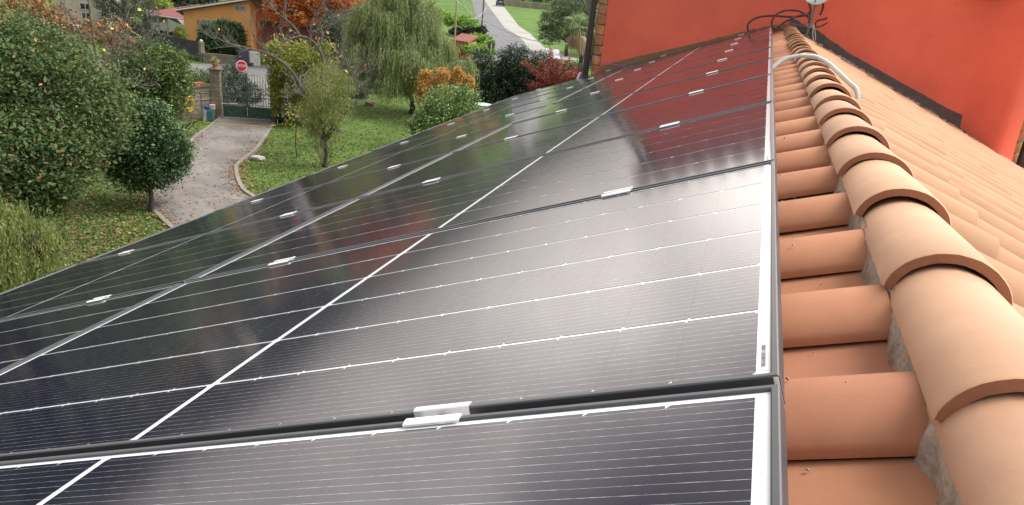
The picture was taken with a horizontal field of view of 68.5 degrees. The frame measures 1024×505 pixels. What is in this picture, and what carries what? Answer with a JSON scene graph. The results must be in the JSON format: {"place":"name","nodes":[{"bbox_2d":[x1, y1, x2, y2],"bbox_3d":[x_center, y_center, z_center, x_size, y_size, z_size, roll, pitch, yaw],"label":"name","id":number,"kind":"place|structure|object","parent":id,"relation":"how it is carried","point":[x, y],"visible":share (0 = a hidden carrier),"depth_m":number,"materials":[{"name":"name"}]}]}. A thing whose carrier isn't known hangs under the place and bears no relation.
{"place":"outdoors","nodes":[
{"label":"outdoors","id":0,"kind":"place"},
{"bbox_2d":[43,0,122,33],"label":"cream house","id":1,"kind":"structure","parent":0,"point":[76,4],"depth_m":58.06,"materials":[{"name":"paint"}]},
{"bbox_2d":[153,117,272,225],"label":"driveway","id":2,"kind":"structure","parent":0,"point":[226,146],"depth_m":25.80,"materials":[{"name":"concrete"}]},
{"bbox_2d":[184,96,288,126],"bbox_3d":[-12.207,-6.183,33.252,4.394,1.058,1.321,1,21,-11],"label":"yellow hose","id":3,"kind":"object","parent":2,"relation":"on","point":[192,108],"visible":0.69,"depth_m":33.24,"materials":[{"name":"rubber"}]},
{"bbox_2d":[221,71,271,119],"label":"iron gate","id":4,"kind":"structure","parent":2,"relation":"on","point":[255,112],"depth_m":34.45,"materials":[{"name":"metal"}]},
{"bbox_2d":[175,0,262,50],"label":"orange house","id":5,"kind":"structure","parent":0,"point":[234,10],"depth_m":55.69,"materials":[{"name":"paint"}]},
{"bbox_2d":[223,74,330,120],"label":"forecourt","id":6,"kind":"structure","parent":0,"point":[258,78],"depth_m":42.17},
{"bbox_2d":[236,61,246,84],"bbox_3d":[-13.707,-8.690,38.197,0.534,2.066,0.108,-4,22,-25],"label":"stop sign","id":7,"kind":"object","parent":6,"relation":"on","point":[241,66],"visible":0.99,"depth_m":37.90,"materials":[{"name":"red metal"}]},
{"bbox_2d":[219,63,265,106],"bbox_3d":[-13.784,-8.496,37.800,3.094,2.067,3.271,11,21,15],"label":"gate shrub","id":8,"kind":"object","parent":6,"relation":"on","point":[228,77],"visible":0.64,"depth_m":37.97,"materials":[{"name":"green plant"}]},
{"bbox_2d":[256,4,349,59],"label":"orange wing","id":9,"kind":"structure","parent":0,"point":[303,30],"depth_m":56.84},
{"bbox_2d":[135,0,479,40],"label":"meadow","id":10,"kind":"structure","parent":0,"point":[451,6],"depth_m":146.55,"materials":[{"name":"plant"}]},
{"bbox_2d":[435,6,479,27],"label":"garden bush","id":11,"kind":"object","parent":10,"relation":"on","point":[462,20],"visible":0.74,"depth_m":86.44,"materials":[{"name":"green plant"}]},
{"bbox_2d":[88,0,578,74],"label":"road","id":12,"kind":"structure","parent":0,"point":[505,18],"depth_m":85.91,"materials":[{"name":"asphalt"}]},
{"bbox_2d":[238,50,248,64],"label":"metal door","id":13,"kind":"structure","parent":12,"relation":"on","point":[243,56],"depth_m":50.02,"materials":[{"name":"metal"}]},
{"bbox_2d":[238,50,248,64],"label":"door leaf","id":14,"kind":"structure","parent":13,"relation":"in","point":[244,55],"depth_m":50.03,"materials":[{"name":"metal"}]},
{"bbox_2d":[248,51,259,65],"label":"white wall block","id":15,"kind":"structure","parent":12,"relation":"on","point":[254,58],"depth_m":50.39,"materials":[{"name":"paint"}]},
{"bbox_2d":[454,0,457,46],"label":"utility pole","id":16,"kind":"object","parent":12,"relation":"on","point":[455,23],"visible":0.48,"depth_m":61.13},
{"bbox_2d":[456,0,567,43],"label":"overhead wire","id":17,"kind":"object","parent":16,"relation":"attached to","point":[513,34],"visible":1,"depth_m":49.11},
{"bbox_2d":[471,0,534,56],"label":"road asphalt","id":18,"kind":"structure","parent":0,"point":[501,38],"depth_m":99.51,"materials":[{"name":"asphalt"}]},
{"bbox_2d":[0,0,1022,270],"bbox_3d":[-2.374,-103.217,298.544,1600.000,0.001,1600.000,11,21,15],"label":"ground","id":19,"kind":"structure","parent":0,"point":[370,132],"depth_m":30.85,"materials":[{"name":"plant"}]},
{"bbox_2d":[0,189,82,292],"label":"weeping tree","id":20,"kind":"object","parent":19,"relation":"on","point":[28,247],"visible":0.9,"depth_m":14.72,"materials":[{"name":"green plant"}]},
{"bbox_2d":[0,0,135,161],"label":"rust leaved tree","id":21,"kind":"object","parent":19,"relation":"on","point":[36,5],"visible":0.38,"depth_m":22.16,"materials":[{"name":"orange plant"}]},
{"bbox_2d":[0,2,169,229],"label":"broad tree","id":22,"kind":"object","parent":19,"relation":"on","point":[62,110],"visible":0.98,"depth_m":16.36,"materials":[{"name":"green plant"}]},
{"bbox_2d":[48,0,174,92],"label":"bare tree","id":23,"kind":"object","parent":19,"relation":"on","point":[89,4],"visible":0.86,"depth_m":21.55,"materials":[{"name":"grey plant"}]},
{"bbox_2d":[90,0,164,38],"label":"grey conifer","id":24,"kind":"object","parent":19,"relation":"on","point":[105,5],"visible":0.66,"depth_m":54.46,"materials":[{"name":"green plant"}]},
{"bbox_2d":[98,89,202,211],"bbox_3d":[-10.470,-2.967,21.751,3.033,3.451,3.087,11,21,15],"label":"round tree","id":25,"kind":"object","parent":19,"relation":"on","point":[169,164],"visible":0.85,"depth_m":21.28,"materials":[{"name":"green plant"}]},
{"bbox_2d":[98,29,212,133],"bbox_3d":[-12.074,-5.073,25.218,3.674,4.700,3.456,-10,25,-36],"label":"tree","id":26,"kind":"object","parent":19,"relation":"on","point":[173,63],"visible":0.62,"depth_m":24.49,"materials":[{"name":"green plant"}]},
{"bbox_2d":[147,0,174,31],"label":"lime tree","id":27,"kind":"object","parent":19,"relation":"on","point":[164,4],"visible":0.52,"depth_m":63.91,"materials":[{"name":"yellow plant"}]},
{"bbox_2d":[125,28,198,60],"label":"metal fence","id":28,"kind":"object","parent":19,"relation":"on","point":[190,47],"visible":0.56,"depth_m":51.51,"materials":[{"name":"black metal"}]},
{"bbox_2d":[151,18,183,35],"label":"wall","id":29,"kind":"structure","parent":19,"relation":"on","point":[171,23],"depth_m":62.92,"materials":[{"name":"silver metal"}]},
{"bbox_2d":[140,4,199,34],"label":"red canopy","id":30,"kind":"object","parent":19,"relation":"on","point":[172,13],"visible":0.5,"depth_m":58.67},
{"bbox_2d":[170,24,189,43],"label":"climbing bush","id":31,"kind":"object","parent":19,"relation":"on","point":[181,33],"visible":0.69,"depth_m":54.05,"materials":[{"name":"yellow plant"}]},
{"bbox_2d":[148,116,222,227],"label":"kerb","id":32,"kind":"structure","parent":19,"relation":"on","point":[161,217],"depth_m":22.56,"materials":[{"name":"concrete"}]},
{"bbox_2d":[168,0,218,7],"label":"evergreen tree","id":33,"kind":"object","parent":19,"relation":"on","point":[179,3],"visible":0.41,"depth_m":69.16,"materials":[{"name":"green plant"}]},
{"bbox_2d":[179,85,210,119],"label":"stone wall","id":34,"kind":"structure","parent":19,"relation":"on","point":[196,111],"depth_m":33.66,"materials":[{"name":"stone"}]},
{"bbox_2d":[189,69,209,84],"bbox_3d":[-14.500,-7.526,34.947,1.832,2.109,1.725,11,21,15],"label":"ivy shrub","id":35,"kind":"object","parent":19,"relation":"on","point":[205,78],"visible":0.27,"depth_m":34.60,"materials":[{"name":"green plant"}]},
{"bbox_2d":[198,39,204,61],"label":"fence pillar","id":36,"kind":"structure","parent":19,"relation":"on","point":[201,48],"depth_m":50.03,"materials":[{"name":"beige stone"}]},
{"bbox_2d":[201,106,207,120],"bbox_3d":[-13.694,-6.190,33.458,0.260,0.648,0.260,11,21,15],"label":"watering can","id":37,"kind":"object","parent":19,"relation":"on","point":[203,114],"visible":1,"depth_m":33.41,"materials":[{"name":"teal plastic"}]},
{"bbox_2d":[207,109,214,121],"bbox_3d":[-13.454,-6.126,33.615,0.264,0.500,0.264,3,20,-7],"label":"teal crate","id":38,"kind":"object","parent":19,"relation":"on","point":[210,114],"visible":1,"depth_m":33.51,"materials":[{"name":"plastic"}]},
{"bbox_2d":[207,67,223,117],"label":"gate pillar","id":39,"kind":"structure","parent":19,"relation":"on","point":[215,76],"depth_m":33.91,"materials":[{"name":"stone"}]},
{"bbox_2d":[210,57,219,68],"bbox_3d":[-13.285,-8.545,33.671,0.447,0.578,0.494,-9,25,-35],"label":"flower pot","id":40,"kind":"object","parent":39,"relation":"on","point":[215,63],"visible":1,"depth_m":33.59,"materials":[{"name":"ceramic"}]},
{"bbox_2d":[203,53,237,64],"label":"garden wall","id":41,"kind":"structure","parent":19,"relation":"on","point":[227,59],"depth_m":50.06,"materials":[{"name":"stone"}]},
{"bbox_2d":[195,16,251,55],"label":"hedge shrub","id":42,"kind":"object","parent":19,"relation":"on","point":[239,35],"visible":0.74,"depth_m":50.92,"materials":[{"name":"green plant"}]},
{"bbox_2d":[52,101,407,260],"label":"fallen leaves","id":43,"kind":"object","parent":19,"relation":"on","point":[149,217],"visible":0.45,"depth_m":22.36,"materials":[{"name":"brown plant"}]},
{"bbox_2d":[234,120,275,196],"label":"kerb","id":44,"kind":"structure","parent":19,"relation":"on","point":[236,172],"depth_m":27.70,"materials":[{"name":"concrete"}]},
{"bbox_2d":[250,155,264,160],"bbox_3d":[-9.488,-3.514,28.061,0.567,0.230,0.323,1,21,-12],"label":"rock","id":45,"kind":"object","parent":19,"relation":"on","point":[256,157],"visible":0.99,"depth_m":27.95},
{"bbox_2d":[247,22,287,53],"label":"winter shrub","id":46,"kind":"object","parent":19,"relation":"on","point":[264,38],"visible":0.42,"depth_m":50.81,"materials":[{"name":"orange plant"}]},
{"bbox_2d":[271,80,281,120],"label":"gate pillar","id":47,"kind":"structure","parent":19,"relation":"on","point":[276,104],"depth_m":34.40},
{"bbox_2d":[180,0,393,145],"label":"fig tree","id":48,"kind":"object","parent":19,"relation":"on","point":[294,77],"visible":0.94,"depth_m":29.58,"materials":[{"name":"grey plant"}]},
{"bbox_2d":[269,107,307,124],"bbox_3d":[-10.271,-6.388,34.722,2.045,0.878,1.618,-4,22,-25],"label":"gate shrub","id":49,"kind":"object","parent":19,"relation":"on","point":[284,117],"visible":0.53,"depth_m":34.39,"materials":[{"name":"green plant"}]},
{"bbox_2d":[277,104,308,157],"bbox_3d":[-8.384,-4.718,28.865,1.336,2.152,1.099,11,21,15],"label":"young tree","id":50,"kind":"object","parent":19,"relation":"on","point":[294,126],"visible":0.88,"depth_m":28.73,"materials":[{"name":"green plant"}]},
{"bbox_2d":[255,33,345,121],"bbox_3d":[-9.586,-7.724,33.844,3.551,4.102,3.046,-15,28,-43],"label":"drooping tree","id":51,"kind":"object","parent":19,"relation":"on","point":[310,57],"visible":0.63,"depth_m":33.23,"materials":[{"name":"green plant"}]},
{"bbox_2d":[261,0,380,59],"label":"orange maple","id":52,"kind":"object","parent":19,"relation":"on","point":[305,18],"visible":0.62,"depth_m":49.59,"materials":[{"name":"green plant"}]},
{"bbox_2d":[288,58,365,167],"bbox_3d":[-7.064,-4.979,27.108,2.683,4.089,3.023,11,21,15],"label":"narrow leaved tree","id":53,"kind":"object","parent":19,"relation":"on","point":[321,124],"visible":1,"depth_m":27.04,"materials":[{"name":"green plant"}]},
{"bbox_2d":[311,6,354,96],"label":"dark shrub","id":54,"kind":"object","parent":19,"relation":"on","point":[333,33],"visible":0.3,"depth_m":41.50,"materials":[{"name":"green plant"}]},
{"bbox_2d":[335,66,400,98],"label":"dark shrub","id":55,"kind":"object","parent":19,"relation":"on","point":[364,94],"visible":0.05,"depth_m":42.46,"materials":[{"name":"green plant"}]},
{"bbox_2d":[173,0,605,5],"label":"woods","id":56,"kind":"object","parent":19,"relation":"on","point":[541,1],"visible":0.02,"depth_m":217.92,"materials":[{"name":"green plant"}]},
{"bbox_2d":[336,0,480,114],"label":"weeping willow","id":57,"kind":"object","parent":19,"relation":"on","point":[412,27],"visible":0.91,"depth_m":37.48,"materials":[{"name":"green plant"}]},
{"bbox_2d":[411,68,436,121],"bbox_3d":[-4.300,-7.491,36.397,1.266,2.819,1.315,5,20,-1],"label":"golden shrub","id":58,"kind":"object","parent":19,"relation":"on","point":[426,75],"visible":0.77,"depth_m":36.09,"materials":[{"name":"orange plant"}]},
{"bbox_2d":[431,63,453,104],"bbox_3d":[-3.375,-7.535,36.337,1.305,3.106,2.117,2,21,-10],"label":"golden shrub","id":59,"kind":"object","parent":19,"relation":"on","point":[443,76],"visible":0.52,"depth_m":36.05,"materials":[{"name":"orange plant"}]},
{"bbox_2d":[402,79,483,136],"bbox_3d":[-2.629,-5.499,31.152,4.177,3.028,4.549,11,21,15],"label":"laurel shrub","id":60,"kind":"object","parent":19,"relation":"on","point":[438,114],"visible":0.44,"depth_m":31.16,"materials":[{"name":"green plant"}]},
{"bbox_2d":[445,65,464,104],"bbox_3d":[-2.613,-7.573,36.679,1.436,3.071,2.127,-8,24,-32],"label":"golden shrub","id":61,"kind":"object","parent":19,"relation":"on","point":[458,73],"visible":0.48,"depth_m":36.12,"materials":[{"name":"orange plant"}]},
{"bbox_2d":[452,33,477,59],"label":"tiled shed","id":62,"kind":"structure","parent":19,"relation":"on","point":[463,38],"depth_m":64.34,"materials":[{"name":"tile"}]},
{"bbox_2d":[448,24,488,34],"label":"clipped hedge","id":63,"kind":"object","parent":19,"relation":"on","point":[468,30],"visible":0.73,"depth_m":75.56,"materials":[{"name":"green plant"}]},
{"bbox_2d":[462,73,477,102],"bbox_3d":[-2.179,-7.323,36.560,1.201,2.763,1.668,-8,24,-31],"label":"golden shrub","id":64,"kind":"object","parent":19,"relation":"on","point":[470,79],"visible":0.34,"depth_m":36.26,"materials":[{"name":"orange plant"}]},
{"bbox_2d":[458,42,497,60],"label":"lime hedge","id":65,"kind":"object","parent":19,"relation":"on","point":[469,48],"visible":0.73,"depth_m":61.97,"materials":[{"name":"green plant"}]},
{"bbox_2d":[451,47,508,103],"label":"hedge tree","id":66,"kind":"object","parent":19,"relation":"on","point":[488,93],"visible":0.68,"depth_m":44.56,"materials":[{"name":"green plant"}]},
{"bbox_2d":[470,32,495,52],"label":"lime hedge","id":67,"kind":"object","parent":19,"relation":"on","point":[483,38],"visible":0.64,"depth_m":68.25,"materials":[{"name":"green plant"}]},
{"bbox_2d":[488,40,535,101],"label":"hedge tree","id":68,"kind":"object","parent":19,"relation":"on","point":[511,75],"visible":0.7,"depth_m":45.34,"materials":[{"name":"green plant"}]},
{"bbox_2d":[522,49,567,89],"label":"hedge tree","id":69,"kind":"object","parent":19,"relation":"on","point":[544,57],"visible":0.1,"depth_m":46.41,"materials":[{"name":"green plant"}]},
{"bbox_2d":[511,45,581,95],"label":"crimson shrub","id":70,"kind":"object","parent":19,"relation":"on","point":[551,70],"visible":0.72,"depth_m":44.70,"materials":[{"name":"red plant"}]},
{"bbox_2d":[560,59,590,79],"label":"hedge tree","id":71,"kind":"object","parent":19,"relation":"on","point":[573,66],"visible":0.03,"depth_m":47.58,"materials":[{"name":"green plant"}]},
{"bbox_2d":[576,0,1023,167],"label":"red building","id":72,"kind":"structure","parent":19,"relation":"on","point":[959,64],"depth_m":9.93,"materials":[{"name":"paint"}]},
{"bbox_2d":[805,0,826,36],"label":"satellite dish","id":73,"kind":"object","parent":72,"relation":"attached to","point":[815,2],"visible":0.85,"depth_m":9.85,"materials":[{"name":"grey metal"}]},
{"bbox_2d":[772,25,1023,504],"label":"tiled house","id":74,"kind":"structure","parent":19,"relation":"on","point":[901,229],"depth_m":1.10,"materials":[{"name":"tile"}]},
{"bbox_2d":[773,53,860,100],"bbox_3d":[1.729,-0.972,4.141,0.383,0.179,0.742,-7,23,-29],"label":"corrugated conduit","id":75,"kind":"object","parent":74,"relation":"on","point":[844,78],"visible":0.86,"depth_m":4.27,"materials":[{"name":"white plastic"}]},
{"bbox_3d":[-0.327,-0.881,5.903,0.050,0.051,11.900,11,21,15],"label":"mounting rail","id":76,"kind":"object","parent":74,"relation":"attached to","visible":0},
{"bbox_2d":[0,283,181,371],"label":"solar panel","id":77,"kind":"object","parent":76,"relation":"on","point":[24,337],"visible":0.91,"depth_m":2.39,"materials":[{"name":"glass"}]},
{"bbox_2d":[86,295,109,302],"bbox_3d":[-1.457,0.173,2.660,0.076,0.026,0.046,-11,14,22],"label":"panel clamp","id":78,"kind":"object","parent":76,"relation":"attached to","point":[99,298],"visible":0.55,"depth_m":2.65,"materials":[{"name":"metal"}]},
{"bbox_2d":[0,199,354,319],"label":"solar panel","id":79,"kind":"object","parent":76,"relation":"on","point":[170,263],"visible":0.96,"depth_m":3.25,"materials":[{"name":"glass"}]},
{"bbox_2d":[80,153,448,262],"bbox_3d":[-1.410,-0.258,4.421,1.872,0.034,1.136,-11,14,22],"label":"solar panel","id":80,"kind":"object","parent":76,"relation":"on","point":[350,188],"visible":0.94,"depth_m":4.34,"materials":[{"name":"glass"}]},
{"bbox_2d":[216,124,508,210],"bbox_3d":[-1.052,-0.611,5.460,1.872,0.035,1.136,-11,14,22],"label":"solar panel","id":81,"kind":"object","parent":76,"relation":"on","point":[449,146],"visible":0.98,"depth_m":5.41,"materials":[{"name":"glass"}]},
{"bbox_2d":[307,105,547,175],"bbox_3d":[-0.695,-0.962,6.499,1.872,0.035,1.136,-11,14,22],"label":"solar panel","id":82,"kind":"object","parent":76,"relation":"on","point":[453,133],"visible":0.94,"depth_m":6.48,"materials":[{"name":"glass"}]},
{"bbox_2d":[372,90,578,150],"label":"solar panel","id":83,"kind":"object","parent":76,"relation":"on","point":[502,113],"visible":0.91,"depth_m":7.54,"materials":[{"name":"glass"}]},
{"bbox_2d":[421,79,601,131],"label":"solar panel","id":84,"kind":"object","parent":76,"relation":"on","point":[523,102],"visible":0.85,"depth_m":8.58,"materials":[{"name":"glass"}]},
{"bbox_2d":[460,70,619,116],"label":"solar panel","id":85,"kind":"object","parent":76,"relation":"on","point":[547,91],"visible":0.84,"depth_m":9.64,"materials":[{"name":"glass"}]},
{"bbox_3d":[1.398,-1.201,5.201,0.050,0.051,11.900,11,21,15],"label":"mounting rail","id":86,"kind":"object","parent":74,"relation":"attached to","visible":0},
{"bbox_2d":[0,161,784,460],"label":"solar panel","id":87,"kind":"object","parent":86,"relation":"on","point":[671,288],"visible":1,"depth_m":1.30,"materials":[{"name":"glass"}]},
{"bbox_2d":[402,401,471,426],"bbox_3d":[-0.088,0.206,0.918,0.076,0.026,0.046,-11,14,22],"label":"panel clamp","id":88,"kind":"object","parent":86,"relation":"attached to","point":[440,414],"visible":0.73,"depth_m":0.91,"materials":[{"name":"metal"}]},
{"bbox_2d":[190,101,776,280],"bbox_3d":[-0.041,-0.224,2.679,1.872,0.035,1.136,-10,14,22],"label":"solar panel","id":89,"kind":"object","parent":86,"relation":"on","point":[733,139],"visible":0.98,"depth_m":2.52,"materials":[{"name":"glass"}]},
{"bbox_2d":[360,73,774,197],"bbox_3d":[0.317,-0.578,3.717,1.872,0.035,1.136,-10,14,22],"label":"solar panel","id":90,"kind":"object","parent":86,"relation":"on","point":[718,100],"visible":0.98,"depth_m":3.61,"materials":[{"name":"glass"}]},
{"bbox_2d":[454,57,773,151],"bbox_3d":[0.675,-0.929,4.757,1.872,0.036,1.136,-10,14,22],"label":"solar panel","id":91,"kind":"object","parent":86,"relation":"on","point":[683,87],"visible":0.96,"depth_m":4.70,"materials":[{"name":"glass"}]},
{"bbox_2d":[601,187,631,197],"bbox_3d":[0.275,-0.147,1.954,0.076,0.026,0.046,-11,14,22],"label":"panel clamp","id":92,"kind":"object","parent":86,"relation":"attached to","point":[617,191],"visible":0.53,"depth_m":1.94,"materials":[{"name":"metal"}]},
{"bbox_2d":[583,34,772,88],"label":"solar panel","id":93,"kind":"object","parent":86,"relation":"on","point":[691,57],"visible":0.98,"depth_m":7.88,"materials":[{"name":"glass"}]},
{"bbox_2d":[625,26,771,68],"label":"solar panel","id":94,"kind":"object","parent":86,"relation":"on","point":[704,46],"visible":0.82,"depth_m":10.00,"materials":[{"name":"glass"}]},
{"bbox_2d":[746,12,808,31],"bbox_3d":[3.493,-3.035,9.911,0.754,0.328,0.026,11,21,15],"label":"corrugated cable","id":95,"kind":"object","parent":94,"relation":"attached to","point":[751,20],"visible":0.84,"depth_m":9.92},
{"bbox_2d":[771,9,809,29],"bbox_3d":[3.609,-3.012,9.768,0.463,0.283,0.026,11,21,15],"label":"corrugated cable","id":96,"kind":"object","parent":94,"relation":"attached to","point":[786,10],"visible":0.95,"depth_m":9.75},
{"bbox_2d":[773,14,808,30],"bbox_3d":[3.585,-2.959,9.682,0.394,0.240,0.026,11,21,15],"label":"corrugated cable","id":97,"kind":"object","parent":94,"relation":"attached to","point":[781,24],"visible":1,"depth_m":9.67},
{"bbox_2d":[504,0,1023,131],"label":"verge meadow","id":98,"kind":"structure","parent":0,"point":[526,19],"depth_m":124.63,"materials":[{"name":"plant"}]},
{"bbox_2d":[505,0,550,9],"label":"boundary wall","id":99,"kind":"structure","parent":98,"relation":"on","point":[523,4],"depth_m":176.89,"materials":[{"name":"stone"}]},
{"bbox_2d":[544,48,559,66],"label":"parked car","id":100,"kind":"object","parent":98,"relation":"on","point":[557,52],"visible":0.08,"depth_m":66.11,"materials":[{"name":"white paint"}]},
{"bbox_2d":[534,0,597,55],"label":"olive tree","id":101,"kind":"object","parent":98,"relation":"on","point":[563,12],"visible":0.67,"depth_m":74.19,"materials":[{"name":"green plant"}]},
{"bbox_2d":[559,11,588,67],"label":"fan palm","id":102,"kind":"object","parent":98,"relation":"on","point":[577,42],"visible":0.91,"depth_m":57.27,"materials":[{"name":"green plant"}]},
{"bbox_2d":[574,0,607,59],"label":"evergreen tree","id":103,"kind":"object","parent":98,"relation":"on","point":[593,45],"visible":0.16,"depth_m":70.48,"materials":[{"name":"green plant"}]},
{"bbox_3d":[0.412,-1.018,5.602,0.050,0.051,11.900,11,21,15],"label":"mounting rail","id":104,"kind":"object","parent":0,"visible":0},
{"bbox_2d":[268,256,294,265],"bbox_3d":[-0.718,0.037,2.359,0.076,0.026,0.046,-10,14,22],"label":"panel clamp","id":105,"kind":"object","parent":104,"relation":"attached to","point":[282,260],"visible":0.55,"depth_m":2.35,"materials":[{"name":"metal"}]},
{"bbox_2d":[0,384,788,504],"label":"solar panel","id":106,"kind":"object","parent":104,"relation":"on","point":[722,447],"visible":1,"depth_m":0.79,"materials":[{"name":"glass"}]},
{"bbox_2d":[513,47,772,122],"bbox_3d":[1.033,-1.282,5.795,1.872,0.036,1.136,-10,14,22],"label":"solar panel","id":107,"kind":"object","parent":104,"relation":"on","point":[727,63],"visible":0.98,"depth_m":5.75,"materials":[{"name":"glass"}]},
{"bbox_2d":[552,39,772,103],"bbox_3d":[1.390,-1.636,6.834,1.872,0.036,1.136,-10,14,22],"label":"solar panel","id":108,"kind":"object","parent":104,"relation":"on","point":[686,65],"visible":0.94,"depth_m":6.81,"materials":[{"name":"glass"}]},
{"bbox_2d":[606,30,771,77],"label":"solar panel","id":109,"kind":"object","parent":104,"relation":"on","point":[746,38],"visible":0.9,"depth_m":8.94,"materials":[{"name":"glass"}]},
{"bbox_3d":[-1.331,-0.695,6.312,0.050,0.051,11.900,11,21,15],"label":"mounting rail","id":110,"kind":"object","parent":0,"visible":0},
{"bbox_2d":[494,63,634,103],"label":"solar panel","id":111,"kind":"object","parent":110,"relation":"on","point":[571,81],"visible":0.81,"depth_m":10.70,"materials":[{"name":"glass"}]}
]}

